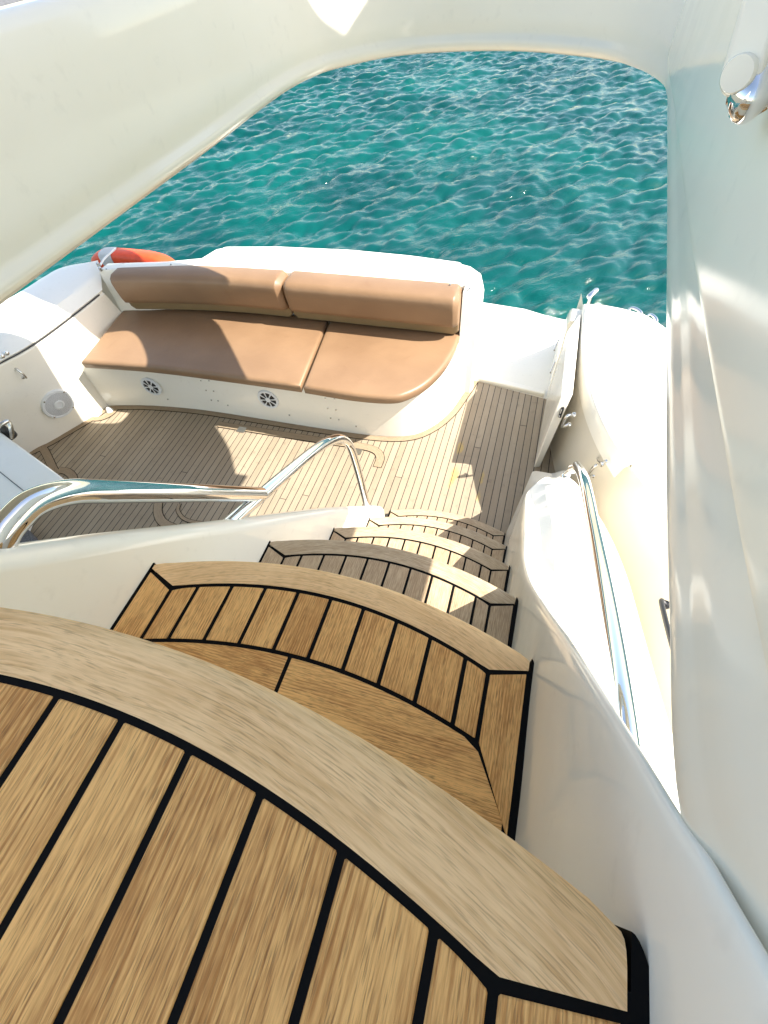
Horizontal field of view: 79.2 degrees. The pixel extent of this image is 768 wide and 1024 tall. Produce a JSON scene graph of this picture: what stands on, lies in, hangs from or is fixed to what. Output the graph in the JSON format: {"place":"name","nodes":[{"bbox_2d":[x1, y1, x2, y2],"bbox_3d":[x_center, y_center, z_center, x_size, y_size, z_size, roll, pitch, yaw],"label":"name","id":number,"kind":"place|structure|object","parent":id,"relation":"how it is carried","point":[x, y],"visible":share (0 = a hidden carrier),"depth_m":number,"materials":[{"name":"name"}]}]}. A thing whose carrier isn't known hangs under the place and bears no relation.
{"place":"outdoors","nodes":[
{"label":"outdoors","id":0,"kind":"place"},
{"bbox_2d":[0,0,23,6],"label":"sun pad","id":1,"kind":"object","parent":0,"point":[4,2],"depth_m":1.00,"materials":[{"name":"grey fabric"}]},
{"bbox_2d":[30,380,554,539],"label":"cockpit deck","id":2,"kind":"structure","parent":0,"point":[472,454],"depth_m":2.99,"materials":[{"name":"brown wood"}]},
{"bbox_2d":[20,530,37,542],"bbox_3d":[-2.098,0.143,2.745,0.199,0.060,0.124,0,54,4],"label":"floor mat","id":3,"kind":"object","parent":2,"relation":"on","point":[28,536],"visible":0.16,"depth_m":2.70,"materials":[{"name":"grey fabric"}]},
{"bbox_2d":[0,432,62,530],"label":"wet bar","id":4,"kind":"object","parent":2,"relation":"on","point":[21,469],"visible":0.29,"depth_m":2.40,"materials":[{"name":"white plastic"}]},
{"bbox_2d":[0,419,17,439],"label":"tap","id":5,"kind":"object","parent":4,"relation":"on","point":[9,432],"visible":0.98,"depth_m":2.59,"materials":[{"name":"metal"}]},
{"bbox_2d":[0,260,121,452],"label":"port gunwale","id":6,"kind":"object","parent":2,"relation":"on","point":[55,325],"visible":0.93,"depth_m":3.03,"materials":[{"name":"white plastic"}]},
{"bbox_2d":[0,351,9,358],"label":"fastener","id":7,"kind":"object","parent":6,"relation":"attached to","point":[7,353],"visible":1,"depth_m":2.69,"materials":[{"name":"metal"}]},
{"bbox_2d":[14,368,26,378],"bbox_3d":[-2.195,-0.842,2.809,0.063,0.104,0.042,12,56,13],"label":"rail hook","id":8,"kind":"object","parent":6,"relation":"attached to","point":[24,376],"visible":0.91,"depth_m":2.79,"materials":[{"name":"metal"}]},
{"bbox_2d":[41,389,74,417],"bbox_3d":[-2.204,-0.734,3.132,0.070,0.211,0.208,31,62,24],"label":"speaker","id":9,"kind":"object","parent":6,"relation":"attached to","point":[57,403],"visible":1,"depth_m":3.11},
{"bbox_2d":[92,409,101,416],"bbox_3d":[-2.100,-0.728,3.386,0.075,0.036,0.076,12,56,13],"label":"deck filler","id":10,"kind":"object","parent":2,"relation":"on","point":[96,413],"visible":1,"depth_m":3.38,"materials":[{"name":"white plastic"}]},
{"bbox_2d":[106,406,112,412],"bbox_3d":[-2.013,-0.752,3.397,0.054,0.036,0.054,12,56,13],"label":"deck filler","id":11,"kind":"object","parent":2,"relation":"on","point":[109,409],"visible":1,"depth_m":3.39,"materials":[{"name":"white plastic"}]},
{"bbox_2d":[0,505,384,628],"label":"stair wall","id":12,"kind":"structure","parent":2,"relation":"on","point":[95,579],"depth_m":0.75,"materials":[{"name":"white plastic"}]},
{"bbox_2d":[0,434,371,548],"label":"handrail","id":13,"kind":"object","parent":12,"relation":"attached to","point":[22,512],"visible":0.93,"depth_m":0.79,"materials":[{"name":"metal"}]},
{"bbox_2d":[0,0,767,952],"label":"flybridge overhang","id":14,"kind":"object","parent":12,"relation":"attached to","point":[110,110],"visible":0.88,"depth_m":0.58,"materials":[{"name":"white plastic"}]},
{"bbox_2d":[668,0,767,670],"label":"deck hatch","id":15,"kind":"object","parent":14,"relation":"attached to","point":[724,161],"visible":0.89,"depth_m":0.28,"materials":[{"name":"white plastic"}]},
{"bbox_2d":[719,0,767,124],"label":"hatch strut","id":16,"kind":"object","parent":15,"relation":"attached to","point":[743,82],"visible":1,"depth_m":0.25,"materials":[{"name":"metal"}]},
{"bbox_2d":[76,265,466,436],"bbox_3d":[-0.798,-1.040,3.104,2.743,0.812,0.831,8,55,10],"label":"sofa","id":17,"kind":"object","parent":2,"relation":"on","point":[377,356],"visible":0.98,"depth_m":2.98,"materials":[{"name":"brown leather"}]},
{"bbox_2d":[99,247,483,391],"bbox_3d":[-0.603,-1.380,3.320,2.556,0.809,0.410,8,55,10],"label":"transom","id":18,"kind":"object","parent":2,"relation":"on","point":[290,260],"visible":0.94,"depth_m":2.94,"materials":[{"name":"plastic"}]},
{"bbox_2d":[91,247,174,271],"bbox_3d":[-1.829,-1.657,3.337,0.740,0.430,0.359,12,56,13],"label":"lifebuoy","id":19,"kind":"object","parent":18,"relation":"attached to","point":[105,256],"visible":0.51,"depth_m":3.26,"materials":[{"name":"orange plastic"}]},
{"bbox_2d":[474,303,564,398],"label":"boarding platform","id":20,"kind":"structure","parent":2,"relation":"attached to","point":[516,345],"depth_m":3.56,"materials":[{"name":"white plastic"}]},
{"bbox_2d":[478,374,544,396],"bbox_3d":[0.894,-0.895,3.280,0.481,0.032,0.054,20,58,18],"label":"door sill","id":21,"kind":"structure","parent":20,"relation":"on","point":[511,385],"depth_m":3.27,"materials":[{"name":"white plastic"}]},
{"bbox_2d":[547,293,671,731],"bbox_3d":[1.296,0.341,2.043,0.853,0.724,4.902,5,55,8],"label":"starboard coaming","id":22,"kind":"object","parent":2,"relation":"on","point":[617,404],"visible":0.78,"depth_m":2.25,"materials":[{"name":"white plastic"}]},
{"bbox_2d":[534,314,580,466],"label":"boarding gate","id":23,"kind":"structure","parent":22,"relation":"attached to","point":[560,393],"depth_m":2.57,"materials":[{"name":"white plastic"}]},
{"bbox_2d":[561,412,575,427],"bbox_3d":[0.927,-0.458,2.335,0.086,0.131,0.046,-31,58,-17],"label":"latch hook","id":24,"kind":"object","parent":22,"relation":"attached to","point":[569,424],"visible":1,"depth_m":2.31,"materials":[{"name":"metal"}]},
{"bbox_2d":[586,288,598,303],"bbox_3d":[1.229,-1.272,2.747,0.076,0.091,0.035,-28,57,-15],"label":"mooring cleat","id":25,"kind":"object","parent":22,"relation":"attached to","point":[592,294],"visible":0.97,"depth_m":2.72,"materials":[{"name":"metal"}]},
{"bbox_2d":[588,463,603,477],"bbox_3d":[1.048,-0.206,2.316,0.056,0.180,0.100,12,56,13],"label":"latch hook","id":26,"kind":"object","parent":22,"relation":"attached to","point":[592,469],"visible":0.7,"depth_m":2.25,"materials":[{"name":"metal"}]},
{"bbox_2d":[596,457,607,463],"bbox_3d":[1.036,-0.249,2.211,0.037,0.097,0.134,12,56,13],"label":"latch hook","id":27,"kind":"object","parent":22,"relation":"attached to","point":[603,462],"visible":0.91,"depth_m":2.15,"materials":[{"name":"metal"}]},
{"bbox_2d":[628,306,642,313],"bbox_3d":[1.490,-1.179,2.751,0.040,0.048,0.108,-29,57,-16],"label":"cleat","id":28,"kind":"object","parent":22,"relation":"attached to","point":[638,310],"visible":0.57,"depth_m":2.74,"materials":[{"name":"metal"}]},
{"bbox_2d":[647,313,657,321],"bbox_3d":[1.560,-1.115,2.699,0.038,0.049,0.103,-16,55,-7],"label":"cleat","id":29,"kind":"object","parent":22,"relation":"attached to","point":[653,316],"visible":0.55,"depth_m":2.69,"materials":[{"name":"metal"}]},
{"bbox_2d":[659,598,669,646],"bbox_3d":[0.957,0.388,1.554,0.047,0.121,0.253,12,56,13],"label":"grab rail","id":30,"kind":"object","parent":22,"relation":"attached to","point":[663,605],"visible":0.56,"depth_m":1.57,"materials":[{"name":"silver metal"}]},
{"bbox_2d":[504,470,767,1023],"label":"stair side moulding","id":31,"kind":"object","parent":2,"relation":"on","point":[603,828],"visible":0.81,"depth_m":0.35,"materials":[{"name":"white plastic"}]},
{"bbox_2d":[560,461,640,748],"bbox_3d":[0.555,0.119,1.272,0.065,0.703,1.215,12,56,13],"label":"side handrail","id":32,"kind":"object","parent":31,"relation":"attached to","point":[620,688],"visible":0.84,"depth_m":0.95,"materials":[{"name":"metal"}]},
{"bbox_2d":[0,509,649,1023],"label":"staircase","id":33,"kind":"structure","parent":0,"point":[280,783],"depth_m":0.25,"materials":[{"name":"brown wood"}]},
{"bbox_2d":[11,51,666,327],"bbox_3d":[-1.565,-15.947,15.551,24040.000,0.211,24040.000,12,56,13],"label":"sea","id":34,"kind":"structure","parent":0,"point":[536,182],"depth_m":8.06,"materials":[{"name":"liquid"}]}
]}

